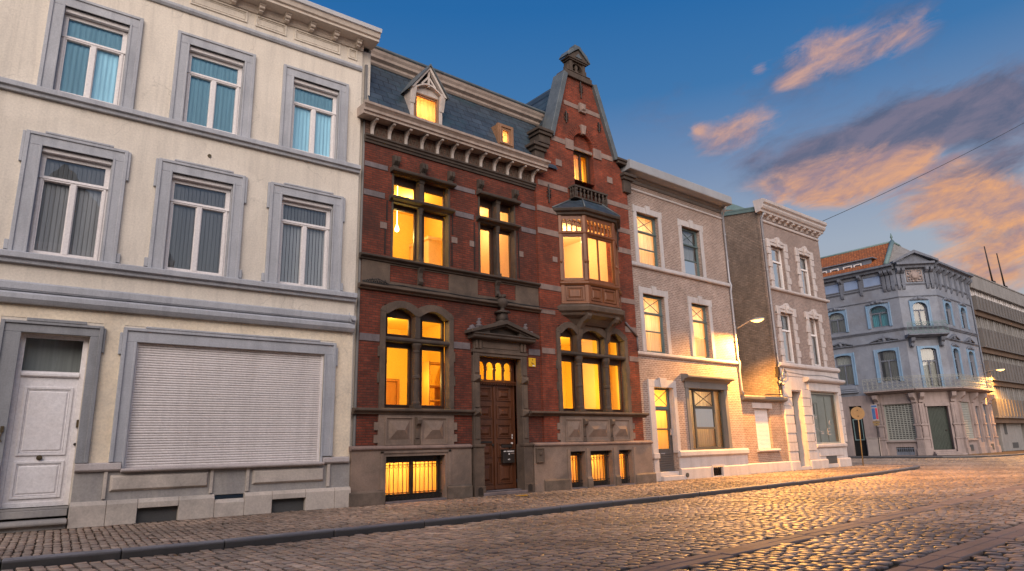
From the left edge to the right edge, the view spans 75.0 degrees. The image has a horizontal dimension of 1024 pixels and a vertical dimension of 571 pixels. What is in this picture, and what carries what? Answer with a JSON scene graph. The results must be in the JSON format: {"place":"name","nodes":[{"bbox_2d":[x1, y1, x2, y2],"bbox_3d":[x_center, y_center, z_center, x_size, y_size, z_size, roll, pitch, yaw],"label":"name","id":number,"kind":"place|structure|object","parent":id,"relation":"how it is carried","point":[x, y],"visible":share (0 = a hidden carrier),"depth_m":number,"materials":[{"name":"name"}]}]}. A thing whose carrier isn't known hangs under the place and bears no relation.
{"place":"outdoors","nodes":[
{"label":"outdoors","id":0,"kind":"place"},
{"bbox_2d":[0,464,912,561],"bbox_3d":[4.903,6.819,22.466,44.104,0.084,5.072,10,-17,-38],"label":"pavement","id":1,"kind":"structure","parent":0,"point":[153,533],"depth_m":15.03,"materials":[{"name":"stone"}]},
{"bbox_2d":[0,0,381,533],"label":"townhouse","id":2,"kind":"structure","parent":1,"relation":"on","point":[160,160],"depth_m":16.41,"materials":[{"name":"beige paint"}]},
{"bbox_2d":[1,376,78,507],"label":"door","id":3,"kind":"structure","parent":2,"relation":"in","point":[36,471],"depth_m":14.15,"materials":[{"name":"white paint"}]},
{"bbox_2d":[27,148,111,260],"bbox_3d":[-10.148,-1.811,15.349,1.369,2.498,0.251,9,-17,-36],"label":"window","id":4,"kind":"structure","parent":2,"relation":"in","point":[72,187],"depth_m":15.39,"materials":[{"name":"white paint"}]},
{"bbox_2d":[54,8,128,105],"bbox_3d":[-10.220,-5.485,16.238,1.336,2.218,0.220,9,-17,-36],"label":"window","id":5,"kind":"structure","parent":2,"relation":"in","point":[91,57],"depth_m":16.29,"materials":[{"name":"glass"}]},
{"bbox_2d":[163,174,231,276],"bbox_3d":[-7.990,-1.476,16.951,1.426,2.498,0.254,9,-17,-36],"label":"window","id":6,"kind":"structure","parent":2,"relation":"in","point":[193,207],"depth_m":17.00,"materials":[{"name":"white paint"}]},
{"bbox_2d":[182,47,243,134],"bbox_3d":[-8.011,-5.142,17.874,1.376,2.218,0.220,9,-17,-36],"label":"window","id":7,"kind":"structure","parent":2,"relation":"in","point":[212,93],"depth_m":17.94,"materials":[{"name":"glass"}]},
{"bbox_2d":[277,196,331,288],"bbox_3d":[-5.799,-1.137,18.569,1.436,2.498,0.247,9,-17,-36],"label":"window","id":8,"kind":"structure","parent":2,"relation":"in","point":[303,235],"depth_m":18.64,"materials":[{"name":"white paint"}]},
{"bbox_2d":[290,79,337,158],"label":"window","id":9,"kind":"structure","parent":2,"relation":"in","point":[313,111],"depth_m":19.59,"materials":[{"name":"blue glass"}]},
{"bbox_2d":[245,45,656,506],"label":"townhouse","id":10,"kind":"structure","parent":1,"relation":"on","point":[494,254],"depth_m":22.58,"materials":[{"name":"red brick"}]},
{"bbox_2d":[386,378,399,404],"bbox_3d":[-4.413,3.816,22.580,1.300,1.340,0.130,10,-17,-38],"label":"room door","id":11,"kind":"structure","parent":10,"relation":"in","point":[393,385],"depth_m":22.88,"materials":[{"name":"wood"}]},
{"bbox_2d":[385,455,441,500],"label":"cellar window","id":12,"kind":"structure","parent":10,"relation":"in","point":[407,477],"depth_m":19.28,"materials":[{"name":"yellow glass"}]},
{"bbox_2d":[384,310,443,408],"bbox_3d":[-2.986,2.219,20.138,2.210,3.020,0.085,10,-17,-38],"label":"window","id":13,"kind":"structure","parent":10,"relation":"in","point":[397,314],"depth_m":20.17,"materials":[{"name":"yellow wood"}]},
{"bbox_2d":[394,177,443,265],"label":"window","id":14,"kind":"structure","parent":10,"relation":"in","point":[397,181],"depth_m":21.31,"materials":[{"name":"yellow wood"}]},
{"bbox_2d":[480,384,494,489],"bbox_3d":[-0.886,4.818,21.326,0.795,3.310,0.110,10,-17,-38],"label":"door leaf","id":15,"kind":"structure","parent":10,"relation":"in","point":[486,391],"depth_m":21.42,"materials":[{"name":"brown wood"}]},
{"bbox_2d":[480,200,510,277],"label":"window","id":16,"kind":"structure","parent":10,"relation":"in","point":[504,209],"depth_m":23.20,"materials":[{"name":"yellow wood"}]},
{"bbox_2d":[491,122,513,148],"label":"roof window","id":17,"kind":"structure","parent":10,"relation":"in","point":[498,129],"depth_m":24.10,"materials":[{"name":"beige wood"}]},
{"bbox_2d":[493,385,515,489],"bbox_3d":[-0.240,4.909,21.767,0.835,3.310,0.230,10,-17,-38],"label":"door leaf","id":18,"kind":"structure","parent":10,"relation":"in","point":[504,451],"depth_m":21.74,"materials":[{"name":"brown wood"}]},
{"bbox_2d":[528,358,535,366],"bbox_3d":[0.687,2.621,22.760,0.310,0.300,0.030,10,-17,-38],"label":"sign","id":19,"kind":"object","parent":10,"relation":"attached to","point":[532,362],"visible":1,"depth_m":22.75,"materials":[{"name":"yellow ceramic"}]},
{"bbox_2d":[571,451,582,486],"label":"cellar window","id":20,"kind":"structure","parent":10,"relation":"in","point":[574,453],"depth_m":23.25,"materials":[{"name":"glass"}]},
{"bbox_2d":[573,151,590,195],"bbox_3d":[2.584,-4.353,26.685,1.120,1.870,0.496,10,-17,-38],"label":"balcony door","id":21,"kind":"structure","parent":10,"relation":"in","point":[577,163],"depth_m":26.86,"materials":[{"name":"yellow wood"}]},
{"bbox_2d":[552,198,624,327],"bbox_3d":[3.224,-0.891,25.228,3.791,4.884,0.917,10,-17,-38],"label":"bay window","id":22,"kind":"structure","parent":10,"relation":"in","point":[579,296],"depth_m":24.80,"materials":[{"name":"brown wood"}]},
{"bbox_2d":[560,330,622,411],"bbox_3d":[2.869,3.182,24.701,3.400,3.020,0.085,10,-17,-38],"label":"window","id":23,"kind":"structure","parent":10,"relation":"in","point":[587,335],"depth_m":24.87,"materials":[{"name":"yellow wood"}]},
{"bbox_2d":[590,450,609,485],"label":"cellar window","id":24,"kind":"structure","parent":10,"relation":"in","point":[596,456],"depth_m":24.04,"materials":[{"name":"yellow glass"}]},
{"bbox_2d":[619,450,629,482],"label":"cellar window","id":25,"kind":"structure","parent":10,"relation":"in","point":[624,479],"depth_m":24.78,"materials":[{"name":"glass"}]},
{"bbox_2d":[620,159,750,481],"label":"townhouse","id":26,"kind":"structure","parent":1,"relation":"on","point":[690,387],"depth_m":29.20,"materials":[{"name":"beige brick"}]},
{"bbox_2d":[637,214,657,266],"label":"window","id":27,"kind":"structure","parent":26,"relation":"in","point":[645,232],"depth_m":29.09,"materials":[{"name":"yellow glass"}]},
{"bbox_2d":[643,295,664,353],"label":"window","id":28,"kind":"structure","parent":26,"relation":"in","point":[652,317],"depth_m":28.23,"materials":[{"name":"yellow glass"}]},
{"bbox_2d":[654,390,673,470],"bbox_3d":[6.069,5.830,27.117,1.240,3.300,0.200,10,-17,-38],"label":"door","id":29,"kind":"structure","parent":26,"relation":"in","point":[664,431],"depth_m":27.28,"materials":[{"name":"glass"}]},
{"bbox_2d":[682,228,699,275],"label":"window","id":30,"kind":"structure","parent":26,"relation":"in","point":[691,267],"depth_m":30.98,"materials":[{"name":"grey glass"}]},
{"bbox_2d":[691,304,709,357],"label":"window","id":31,"kind":"structure","parent":26,"relation":"in","point":[698,323],"depth_m":30.25,"materials":[{"name":"yellow glass"}]},
{"bbox_2d":[689,389,724,449],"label":"shop window","id":32,"kind":"structure","parent":26,"relation":"in","point":[706,431],"depth_m":29.22,"materials":[{"name":"grey paint"}]},
{"bbox_2d":[733,317,764,332],"bbox_3d":[11.023,1.815,30.993,0.298,0.530,1.600,10,-17,-38],"label":"street lamp","id":33,"kind":"object","parent":26,"relation":"attached to","point":[758,319],"visible":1,"depth_m":30.68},
{"bbox_2d":[740,394,791,473],"bbox_3d":[10.935,7.177,33.120,4.000,4.000,4.259,10,-17,-38],"label":"annex","id":34,"kind":"object","parent":1,"relation":"on","point":[770,455],"visible":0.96,"depth_m":31.62,"materials":[{"name":"beige brick"}]},
{"bbox_2d":[721,198,851,470],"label":"townhouse","id":35,"kind":"structure","parent":1,"relation":"on","point":[775,271],"depth_m":35.37,"materials":[{"name":"brick"}]},
{"bbox_2d":[765,353,784,394],"bbox_3d":[12.637,4.284,32.548,1.772,2.151,0.533,10,-17,-38],"label":"floodlight","id":36,"kind":"object","parent":35,"relation":"attached to","point":[777,371],"visible":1,"depth_m":32.98,"materials":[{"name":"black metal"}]},
{"bbox_2d":[771,247,784,288],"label":"window","id":37,"kind":"structure","parent":35,"relation":"in","point":[776,257],"depth_m":35.80,"materials":[{"name":"white paint"}]},
{"bbox_2d":[780,314,793,362],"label":"window","id":38,"kind":"structure","parent":35,"relation":"in","point":[788,347],"depth_m":34.97,"materials":[{"name":"white paint"}]},
{"bbox_2d":[792,396,800,461],"bbox_3d":[14.220,7.268,33.917,1.060,3.680,0.180,10,-17,-38],"label":"door","id":39,"kind":"structure","parent":35,"relation":"in","point":[792,396],"depth_m":34.13,"materials":[{"name":"white glass"}]},
{"bbox_2d":[799,256,810,295],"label":"window","id":40,"kind":"structure","parent":35,"relation":"in","point":[805,278],"depth_m":37.61,"materials":[{"name":"white paint"}]},
{"bbox_2d":[809,319,820,365],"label":"window","id":41,"kind":"structure","parent":35,"relation":"in","point":[812,322],"depth_m":36.88,"materials":[{"name":"white paint"}]},
{"bbox_2d":[811,392,840,443],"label":"shop window","id":42,"kind":"structure","parent":35,"relation":"in","point":[821,402],"depth_m":36.11,"materials":[{"name":"grey glass"}]},
{"bbox_2d":[851,406,864,465],"bbox_3d":[19.138,8.235,36.579,0.673,3.185,0.266,-3,-14,5],"label":"road sign","id":43,"kind":"object","parent":1,"relation":"on","point":[857,413],"visible":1,"depth_m":36.82,"materials":[{"name":"yellow metal"}]},
{"bbox_2d":[0,467,1005,570],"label":"road joints","id":44,"kind":"object","parent":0,"point":[241,496],"depth_m":18.43,"materials":[{"name":"grey stone"}]},
{"bbox_2d":[1,472,1023,570],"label":"road","id":45,"kind":"structure","parent":0,"point":[623,537],"depth_m":11.24,"materials":[{"name":"stone"}]},
{"bbox_2d":[625,484,1023,570],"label":"road strip","id":46,"kind":"object","parent":45,"relation":"on","point":[938,560],"visible":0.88,"depth_m":9.85,"materials":[{"name":"grey stone"}]},
{"bbox_2d":[308,0,1023,293],"label":"sky","id":47,"kind":"structure","parent":0,"point":[817,109],"materials":[{"name":"blue"}]},
{"bbox_2d":[823,123,1022,220],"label":"overhead cable","id":48,"kind":"object","parent":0,"point":[921,175],"visible":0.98,"depth_m":42.09,"materials":[{"name":"black rubber"}]},
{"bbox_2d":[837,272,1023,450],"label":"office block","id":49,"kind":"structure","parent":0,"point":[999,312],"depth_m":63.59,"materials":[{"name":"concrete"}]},
{"bbox_2d":[984,246,995,282],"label":"flagpole","id":50,"kind":"object","parent":49,"relation":"on","point":[989,266],"visible":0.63,"depth_m":66.93,"materials":[{"name":"black metal"}]},
{"bbox_2d":[996,253,1007,287],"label":"flagpole","id":51,"kind":"object","parent":49,"relation":"on","point":[1001,271],"visible":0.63,"depth_m":69.28,"materials":[{"name":"black metal"}]},
{"bbox_2d":[1003,423,1007,433],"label":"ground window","id":52,"kind":"structure","parent":49,"relation":"in","point":[1004,424],"depth_m":61.58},
{"bbox_2d":[1012,442,1018,447],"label":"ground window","id":53,"kind":"structure","parent":49,"relation":"in","point":[1015,444],"depth_m":62.55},
{"bbox_2d":[848,450,1023,456],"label":"pavement","id":54,"kind":"structure","parent":0,"point":[1008,452],"depth_m":53.91,"materials":[{"name":"grey stone"}]},
{"bbox_2d":[866,437,881,455],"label":"utility cabinet","id":55,"kind":"object","parent":54,"relation":"on","point":[873,446],"visible":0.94,"depth_m":56.10,"materials":[{"name":"grey metal"}]},
{"bbox_2d":[870,403,880,455],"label":"road sign","id":56,"kind":"object","parent":54,"relation":"on","point":[874,412],"visible":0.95,"depth_m":54.86,"materials":[{"name":"blue metal"}]},
{"bbox_2d":[820,233,1001,455],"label":"corner building","id":57,"kind":"structure","parent":54,"relation":"on","point":[904,332],"depth_m":56.78,"materials":[{"name":"grey paint"}]},
{"bbox_2d":[829,313,845,334],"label":"window","id":58,"kind":"structure","parent":57,"relation":"in","point":[837,322],"depth_m":60.57,"materials":[{"name":"grey glass"}]},
{"bbox_2d":[836,356,854,385],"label":"window","id":59,"kind":"structure","parent":57,"relation":"in","point":[844,363],"depth_m":59.45,"materials":[{"name":"grey glass"}]},
{"bbox_2d":[849,406,867,455],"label":"side door","id":60,"kind":"structure","parent":57,"relation":"in","point":[857,442],"depth_m":57.71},
{"bbox_2d":[870,306,889,328],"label":"window","id":61,"kind":"structure","parent":57,"relation":"in","point":[879,316],"depth_m":57.82,"materials":[{"name":"teal glass"}]},
{"bbox_2d":[878,351,899,382],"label":"window","id":62,"kind":"structure","parent":57,"relation":"in","point":[890,360],"depth_m":56.63,"materials":[{"name":"grey glass"}]},
{"bbox_2d":[913,303,928,325],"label":"window","id":63,"kind":"structure","parent":57,"relation":"in","point":[920,314],"depth_m":56.32,"materials":[{"name":"white glass"}]},
{"bbox_2d":[920,348,940,387],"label":"window","id":64,"kind":"structure","parent":57,"relation":"in","point":[929,361],"depth_m":55.28,"materials":[{"name":"grey glass"}]},
{"bbox_2d":[927,406,952,449],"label":"corner door","id":65,"kind":"structure","parent":57,"relation":"in","point":[937,415],"depth_m":54.08,"materials":[{"name":"green wood"}]},
{"bbox_2d":[945,305,950,324],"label":"window","id":66,"kind":"structure","parent":57,"relation":"in","point":[945,305],"depth_m":57.66,"materials":[{"name":"grey glass"}]},
{"bbox_2d":[953,349,960,379],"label":"window","id":67,"kind":"structure","parent":57,"relation":"in","point":[953,349],"depth_m":56.62,"materials":[{"name":"grey glass"}]},
{"bbox_2d":[969,353,974,381],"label":"window","id":68,"kind":"structure","parent":57,"relation":"in","point":[969,353],"depth_m":58.97,"materials":[{"name":"grey glass"}]},
{"bbox_2d":[975,405,991,441],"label":"boarded window","id":69,"kind":"structure","parent":57,"relation":"in","point":[985,413],"depth_m":58.37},
{"bbox_2d":[983,368,1004,371],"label":"street lamp","id":70,"kind":"object","parent":57,"relation":"attached to","point":[1000,369],"visible":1,"depth_m":59.03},
{"bbox_2d":[851,455,1023,473],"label":"road","id":71,"kind":"structure","parent":0,"point":[1009,464],"depth_m":38.44,"materials":[{"name":"stone"}]},
{"label":"ground","id":72,"kind":"structure","parent":0,"visible":0},
{"bbox_2d":[0,464,919,570],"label":"kerb","id":73,"kind":"structure","parent":72,"relation":"on","point":[58,559],"depth_m":12.68,"materials":[{"name":"grey stone"}]},
{"bbox_2d":[850,453,1023,457],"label":"kerb","id":74,"kind":"structure","parent":72,"relation":"on","point":[980,456],"depth_m":50.62,"materials":[{"name":"grey stone"}]}
]}

